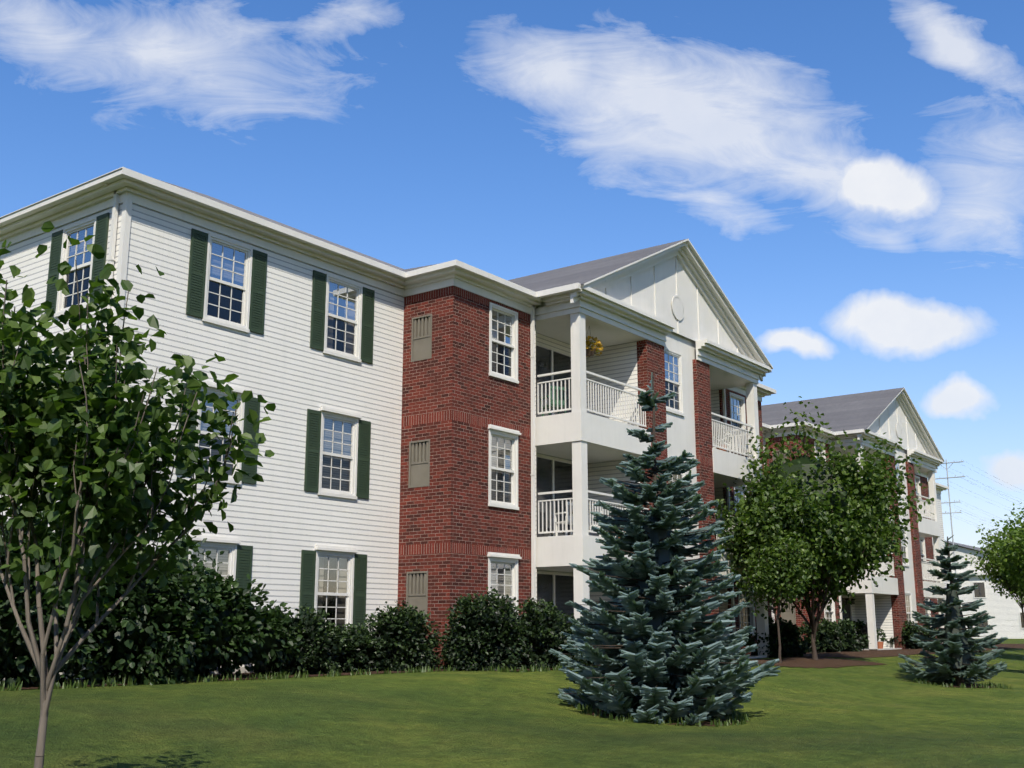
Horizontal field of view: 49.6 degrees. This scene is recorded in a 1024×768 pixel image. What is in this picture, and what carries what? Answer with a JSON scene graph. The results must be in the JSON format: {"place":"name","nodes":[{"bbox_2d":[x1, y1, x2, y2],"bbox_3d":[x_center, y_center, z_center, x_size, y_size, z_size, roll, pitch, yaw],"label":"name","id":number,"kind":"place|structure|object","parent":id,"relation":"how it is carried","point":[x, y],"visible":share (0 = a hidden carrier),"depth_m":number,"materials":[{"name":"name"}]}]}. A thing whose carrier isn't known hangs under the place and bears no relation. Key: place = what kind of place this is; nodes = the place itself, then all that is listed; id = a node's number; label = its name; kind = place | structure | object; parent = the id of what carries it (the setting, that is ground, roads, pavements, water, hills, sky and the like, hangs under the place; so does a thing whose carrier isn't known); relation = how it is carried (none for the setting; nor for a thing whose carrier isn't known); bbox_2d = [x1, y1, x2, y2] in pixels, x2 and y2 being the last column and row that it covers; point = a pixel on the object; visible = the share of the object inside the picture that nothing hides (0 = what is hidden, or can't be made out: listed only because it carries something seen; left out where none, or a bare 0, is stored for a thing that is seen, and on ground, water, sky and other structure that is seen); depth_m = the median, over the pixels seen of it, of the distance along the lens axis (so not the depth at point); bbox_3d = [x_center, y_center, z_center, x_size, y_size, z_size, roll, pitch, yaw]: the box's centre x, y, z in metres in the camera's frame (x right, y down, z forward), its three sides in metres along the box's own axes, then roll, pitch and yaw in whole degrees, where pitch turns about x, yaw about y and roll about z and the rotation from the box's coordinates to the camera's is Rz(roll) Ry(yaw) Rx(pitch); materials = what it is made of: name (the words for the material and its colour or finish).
{"place":"outdoors","nodes":[
{"label":"outdoors","id":0,"kind":"place"},
{"bbox_2d":[0,203,728,670],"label":"siding wall","id":1,"kind":"structure","parent":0,"point":[280,519],"depth_m":22.56,"materials":[{"name":"white plastic"}]},
{"bbox_2d":[38,212,374,629],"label":"shutters","id":2,"kind":"object","parent":1,"relation":"attached to","point":[197,274],"visible":0.66,"depth_m":22.39,"materials":[{"name":"green wood"}]},
{"bbox_2d":[192,394,747,602],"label":"building blinds","id":3,"kind":"object","parent":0,"point":[337,449],"visible":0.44,"depth_m":23.93,"materials":[{"name":"white plastic"}]},
{"bbox_2d":[0,638,1023,767],"bbox_3d":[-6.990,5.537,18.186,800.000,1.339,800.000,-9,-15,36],"label":"lawn","id":4,"kind":"structure","parent":0,"point":[892,714],"depth_m":13.80,"materials":[{"name":"green plant"}]},
{"bbox_2d":[0,221,275,767],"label":"maple","id":5,"kind":"object","parent":4,"relation":"on","point":[38,395],"depth_m":6.96,"materials":[{"name":"green plant"}]},
{"bbox_2d":[254,603,349,674],"bbox_3d":[-3.960,4.780,20.626,1.726,1.395,2.124,-9,-15,36],"label":"shrub foliage","id":6,"kind":"object","parent":4,"relation":"on","point":[320,650],"visible":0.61,"depth_m":20.37,"materials":[{"name":"green plant"}]},
{"bbox_2d":[323,622,388,672],"bbox_3d":[-3.240,5.182,21.700,1.403,1.060,1.901,-9,-15,36],"label":"shrub foliage","id":7,"kind":"object","parent":4,"relation":"on","point":[360,644],"visible":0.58,"depth_m":21.43,"materials":[{"name":"green plant"}]},
{"bbox_2d":[0,167,776,668],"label":"building trim","id":8,"kind":"structure","parent":4,"relation":"on","point":[672,301],"depth_m":26.39,"materials":[{"name":"white wood"}]},
{"bbox_2d":[67,226,741,421],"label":"window","id":9,"kind":"structure","parent":8,"relation":"in","point":[239,268],"depth_m":24.04,"materials":[{"name":"glass"}]},
{"bbox_2d":[62,266,749,627],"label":"window","id":10,"kind":"structure","parent":8,"relation":"in","point":[236,305],"depth_m":23.38,"materials":[{"name":"glass"}]},
{"bbox_2d":[540,386,567,415],"bbox_3d":[1.063,0.551,27.903,0.570,0.900,0.500,5,-14,-22],"label":"patio chair","id":11,"kind":"object","parent":8,"relation":"on","point":[555,401],"visible":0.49,"depth_m":27.75,"materials":[{"name":"green plastic"}]},
{"bbox_2d":[555,502,572,535],"bbox_3d":[1.399,3.373,27.234,0.570,0.900,0.500,8,-15,-31],"label":"patio chair","id":12,"kind":"object","parent":8,"relation":"on","point":[564,522],"visible":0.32,"depth_m":27.06,"materials":[{"name":"plastic"}]},
{"bbox_2d":[586,326,595,356],"bbox_3d":[1.945,-1.091,27.836,0.320,0.781,0.323,-9,-15,36],"label":"hanging basket","id":13,"kind":"object","parent":8,"relation":"hanging from","point":[589,352],"visible":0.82,"depth_m":27.67,"materials":[{"name":"brown"}]},
{"bbox_2d":[586,335,603,356],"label":"flowers","id":14,"kind":"object","parent":13,"relation":"in","point":[589,343],"visible":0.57,"depth_m":27.67,"materials":[{"name":"yellow plant"}]},
{"bbox_2d":[588,507,604,536],"bbox_3d":[2.107,3.593,28.224,0.500,0.900,0.570,-4,-13,18],"label":"patio chair","id":15,"kind":"object","parent":8,"relation":"on","point":[591,519],"visible":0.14,"depth_m":28.15,"materials":[{"name":"plastic"}]},
{"bbox_2d":[713,422,718,448],"bbox_3d":[5.850,1.560,32.653,0.569,0.993,0.546,-9,-15,36],"label":"patio chair","id":16,"kind":"object","parent":8,"relation":"on","point":[715,431],"visible":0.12,"depth_m":32.49,"materials":[{"name":"white plastic"}]},
{"bbox_2d":[715,424,731,444],"bbox_3d":[6.222,1.504,32.906,0.596,0.719,0.615,3,-13,-12],"label":"patio chair","id":17,"kind":"object","parent":8,"relation":"on","point":[722,436],"visible":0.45,"depth_m":32.84,"materials":[{"name":"white plastic"}]},
{"bbox_3d":[6.833,7.798,32.362,0.340,0.280,0.340,-9,-15,36],"label":"balcony plant pot","id":18,"kind":"object","parent":8,"relation":"on","visible":0},
{"bbox_2d":[744,633,754,646],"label":"balcony plant leaves","id":19,"kind":"object","parent":18,"relation":"on","point":[749,642],"visible":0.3,"depth_m":32.37,"materials":[{"name":"green plant"}]},
{"bbox_2d":[360,600,443,670],"bbox_3d":[-2.328,5.163,22.627,1.730,1.481,1.953,-9,-15,36],"label":"shrub foliage","id":20,"kind":"object","parent":4,"relation":"on","point":[401,632],"visible":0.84,"depth_m":22.24,"materials":[{"name":"green plant"}]},
{"bbox_2d":[59,656,768,678],"bbox_3d":[-3.829,6.809,24.986,11.364,1.120,26.569,-35,-37,69],"label":"foundation","id":21,"kind":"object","parent":4,"relation":"on","point":[243,670],"visible":0.02,"depth_m":20.81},
{"bbox_2d":[436,587,532,670],"bbox_3d":[-0.579,5.088,22.906,1.929,1.773,2.135,-9,-15,36],"label":"shrub foliage","id":22,"kind":"object","parent":4,"relation":"on","point":[471,644],"visible":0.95,"depth_m":22.54,"materials":[{"name":"green plant"}]},
{"bbox_2d":[0,663,1010,726],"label":"grass tufts","id":23,"kind":"object","parent":4,"relation":"on","point":[737,718],"visible":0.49,"depth_m":17.59,"materials":[{"name":"green plant"}]},
{"bbox_2d":[1,644,1023,688],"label":"mulch bed","id":24,"kind":"object","parent":4,"relation":"on","point":[873,653],"visible":0.2,"depth_m":37.73,"materials":[{"name":"brown soil"}]},
{"bbox_2d":[0,496,305,687],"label":"shrub foliage","id":25,"kind":"object","parent":24,"relation":"on","point":[192,623],"visible":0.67,"depth_m":16.88,"materials":[{"name":"green plant"}]},
{"bbox_2d":[850,619,867,647],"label":"shrub foliage","id":26,"kind":"object","parent":24,"relation":"on","point":[859,624],"visible":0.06,"depth_m":46.29,"materials":[{"name":"green plant"}]},
{"bbox_2d":[497,597,574,668],"bbox_3d":[0.406,5.404,23.936,2.018,1.588,2.492,-9,-15,36],"label":"shrub foliage","id":27,"kind":"object","parent":4,"relation":"on","point":[543,639],"visible":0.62,"depth_m":23.50,"materials":[{"name":"green plant"}]},
{"bbox_2d":[556,621,607,667],"bbox_3d":[1.794,5.695,24.470,1.777,1.233,2.138,-9,-15,36],"label":"shrub foliage","id":28,"kind":"object","parent":4,"relation":"on","point":[583,661],"visible":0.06,"depth_m":23.82,"materials":[{"name":"green plant"}]},
{"bbox_2d":[582,701,747,725],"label":"grass tufts","id":29,"kind":"object","parent":4,"relation":"on","point":[707,723],"visible":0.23,"depth_m":16.59,"materials":[{"name":"green plant"}]},
{"bbox_2d":[549,372,780,725],"bbox_3d":[2.293,2.589,17.671,3.602,5.755,3.512,-9,-15,36],"label":"spruce tree","id":30,"kind":"object","parent":4,"relation":"on","point":[655,660],"depth_m":17.00,"materials":[{"name":"green plant"}]},
{"bbox_2d":[746,617,809,657],"bbox_3d":[7.990,7.752,33.739,1.768,1.360,2.700,-9,-15,36],"label":"shrub foliage","id":31,"kind":"object","parent":4,"relation":"on","point":[790,643],"visible":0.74,"depth_m":33.30,"materials":[{"name":"green plant"}]},
{"bbox_2d":[735,524,825,662],"bbox_3d":[7.104,5.538,29.307,2.442,3.684,2.194,-9,-15,36],"label":"tree","id":32,"kind":"object","parent":4,"relation":"on","point":[767,569],"depth_m":29.07,"materials":[{"name":"green plant"}]},
{"bbox_2d":[749,657,887,667],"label":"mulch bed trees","id":33,"kind":"object","parent":4,"relation":"on","point":[810,662],"visible":0.91,"depth_m":29.99,"materials":[{"name":"brown soil"}]},
{"bbox_2d":[797,617,845,652],"bbox_3d":[11.158,9.148,40.233,1.740,1.448,2.739,-9,-15,36],"label":"shrub foliage","id":34,"kind":"object","parent":4,"relation":"on","point":[824,643],"visible":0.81,"depth_m":39.67,"materials":[{"name":"green plant"}]},
{"bbox_2d":[709,396,933,659],"bbox_3d":[8.796,4.229,32.583,6.214,7.620,7.987,-9,-15,36],"label":"tree","id":35,"kind":"object","parent":4,"relation":"on","point":[794,481],"depth_m":31.22,"materials":[{"name":"green plant"}]},
{"bbox_2d":[826,618,871,651],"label":"shrub foliage","id":36,"kind":"object","parent":4,"relation":"on","point":[848,630],"visible":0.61,"depth_m":41.66,"materials":[{"name":"green plant"}]},
{"bbox_2d":[762,388,948,649],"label":"building trim","id":37,"kind":"structure","parent":4,"relation":"on","point":[897,418],"depth_m":49.59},
{"bbox_2d":[861,625,868,648],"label":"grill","id":38,"kind":"object","parent":37,"relation":"on","point":[864,629],"visible":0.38,"depth_m":44.96,"materials":[{"name":"black"}]},
{"bbox_2d":[815,445,929,497],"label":"window","id":39,"kind":"structure","parent":37,"relation":"in","point":[817,447],"depth_m":49.74,"materials":[{"name":"glass"}]},
{"bbox_2d":[877,642,883,648],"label":"flower pot","id":40,"kind":"object","parent":37,"relation":"on","point":[880,645],"visible":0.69,"depth_m":45.42,"materials":[{"name":"ceramic"}]},
{"bbox_2d":[876,628,886,641],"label":"balcony plant leaves","id":41,"kind":"object","parent":40,"relation":"in","point":[881,634],"visible":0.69,"depth_m":45.55,"materials":[{"name":"green plant"}]},
{"bbox_2d":[862,648,901,649],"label":"patio slab","id":42,"kind":"structure","parent":4,"relation":"on","point":[883,649],"depth_m":45.59,"materials":[{"name":"grey concrete"}]},
{"bbox_2d":[887,620,925,648],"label":"shrub foliage","id":43,"kind":"object","parent":4,"relation":"on","point":[908,632],"visible":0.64,"depth_m":47.00,"materials":[{"name":"green plant"}]},
{"bbox_2d":[922,624,941,643],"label":"shrub foliage","id":44,"kind":"object","parent":4,"relation":"on","point":[927,634],"visible":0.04,"depth_m":49.10,"materials":[{"name":"green plant"}]},
{"bbox_2d":[935,459,964,578],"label":"utility pole","id":45,"kind":"object","parent":4,"relation":"on","point":[947,477],"visible":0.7,"depth_m":107.06,"materials":[{"name":"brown wood"}]},
{"bbox_2d":[947,465,1021,531],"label":"power lines","id":46,"kind":"object","parent":45,"relation":"attached to","point":[983,500],"visible":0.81,"depth_m":114.98,"materials":[{"name":"black metal"}]},
{"bbox_2d":[898,535,1007,685],"bbox_3d":[10.713,5.554,27.202,2.480,3.624,2.728,-9,-15,36],"label":"spruce tree","id":47,"kind":"object","parent":4,"relation":"on","point":[955,649],"depth_m":26.79,"materials":[{"name":"green plant"}]},
{"bbox_2d":[916,680,995,687],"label":"grass tufts","id":48,"kind":"object","parent":4,"relation":"on","point":[966,684],"visible":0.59,"depth_m":26.66,"materials":[{"name":"green plant"}]},
{"bbox_2d":[945,543,1023,638],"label":"background building","id":49,"kind":"structure","parent":4,"relation":"on","point":[1003,610],"depth_m":106.80,"materials":[{"name":"white"}]},
{"bbox_2d":[944,540,983,551],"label":"building roof","id":50,"kind":"structure","parent":49,"relation":"on","point":[978,549],"depth_m":122.03,"materials":[{"name":"grey"}]},
{"bbox_2d":[958,572,1023,628],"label":"building trim","id":51,"kind":"structure","parent":49,"relation":"attached to","point":[980,573],"depth_m":107.61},
{"bbox_2d":[965,512,1023,621],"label":"tree","id":52,"kind":"object","parent":4,"relation":"on","point":[986,566],"depth_m":49.87,"materials":[{"name":"green plant"}]},
{"bbox_2d":[991,503,1023,592],"bbox_3d":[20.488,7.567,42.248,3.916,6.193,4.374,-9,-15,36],"label":"tree","id":53,"kind":"object","parent":4,"relation":"on","point":[1015,571],"depth_m":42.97,"materials":[{"name":"green plant"}]},
{"bbox_2d":[0,0,1023,548],"label":"sky","id":54,"kind":"structure","parent":0,"point":[848,174],"materials":[{"name":"blue"}]},
{"bbox_2d":[318,475,742,592],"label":"window","id":55,"kind":"structure","parent":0,"point":[342,576],"depth_m":23.33,"materials":[{"name":"white glass"}]},
{"bbox_2d":[323,286,771,667],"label":"brick wall","id":56,"kind":"structure","parent":0,"point":[454,527],"depth_m":25.20,"materials":[{"name":"red brick"}]},
{"bbox_2d":[1,168,685,345],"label":"building roof","id":57,"kind":"structure","parent":56,"relation":"on","point":[582,273],"depth_m":30.04,"materials":[{"name":"grey"}]},
{"bbox_2d":[406,314,748,614],"bbox_3d":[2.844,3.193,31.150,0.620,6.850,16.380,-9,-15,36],"label":"vent grille","id":58,"kind":"object","parent":56,"relation":"attached to","point":[419,476],"visible":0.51,"depth_m":24.81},
{"bbox_2d":[772,450,795,624],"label":"building vent","id":59,"kind":"object","parent":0,"point":[787,615],"visible":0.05,"depth_m":43.28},
{"bbox_2d":[766,435,938,648],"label":"brick wall","id":60,"kind":"structure","parent":0,"point":[898,605],"depth_m":47.62,"materials":[{"name":"red brick"}]},
{"bbox_2d":[761,387,927,479],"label":"building roof","id":61,"kind":"structure","parent":60,"relation":"on","point":[864,410],"depth_m":49.67,"materials":[{"name":"grey"}]},
{"bbox_2d":[763,438,947,647],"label":"building siding","id":62,"kind":"object","parent":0,"point":[883,613],"visible":0.06,"depth_m":47.53,"materials":[{"name":"white plastic"}]},
{"bbox_2d":[825,530,908,611],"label":"building blinds","id":63,"kind":"object","parent":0,"point":[906,601],"visible":0.09,"depth_m":48.62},
{"bbox_2d":[825,478,939,627],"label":"window","id":64,"kind":"structure","parent":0,"point":[829,615],"depth_m":48.45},
{"bbox_2d":[973,582,1023,627],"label":"window","id":65,"kind":"structure","parent":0,"point":[979,591],"depth_m":107.61,"materials":[{"name":"grey glass"}]}
]}

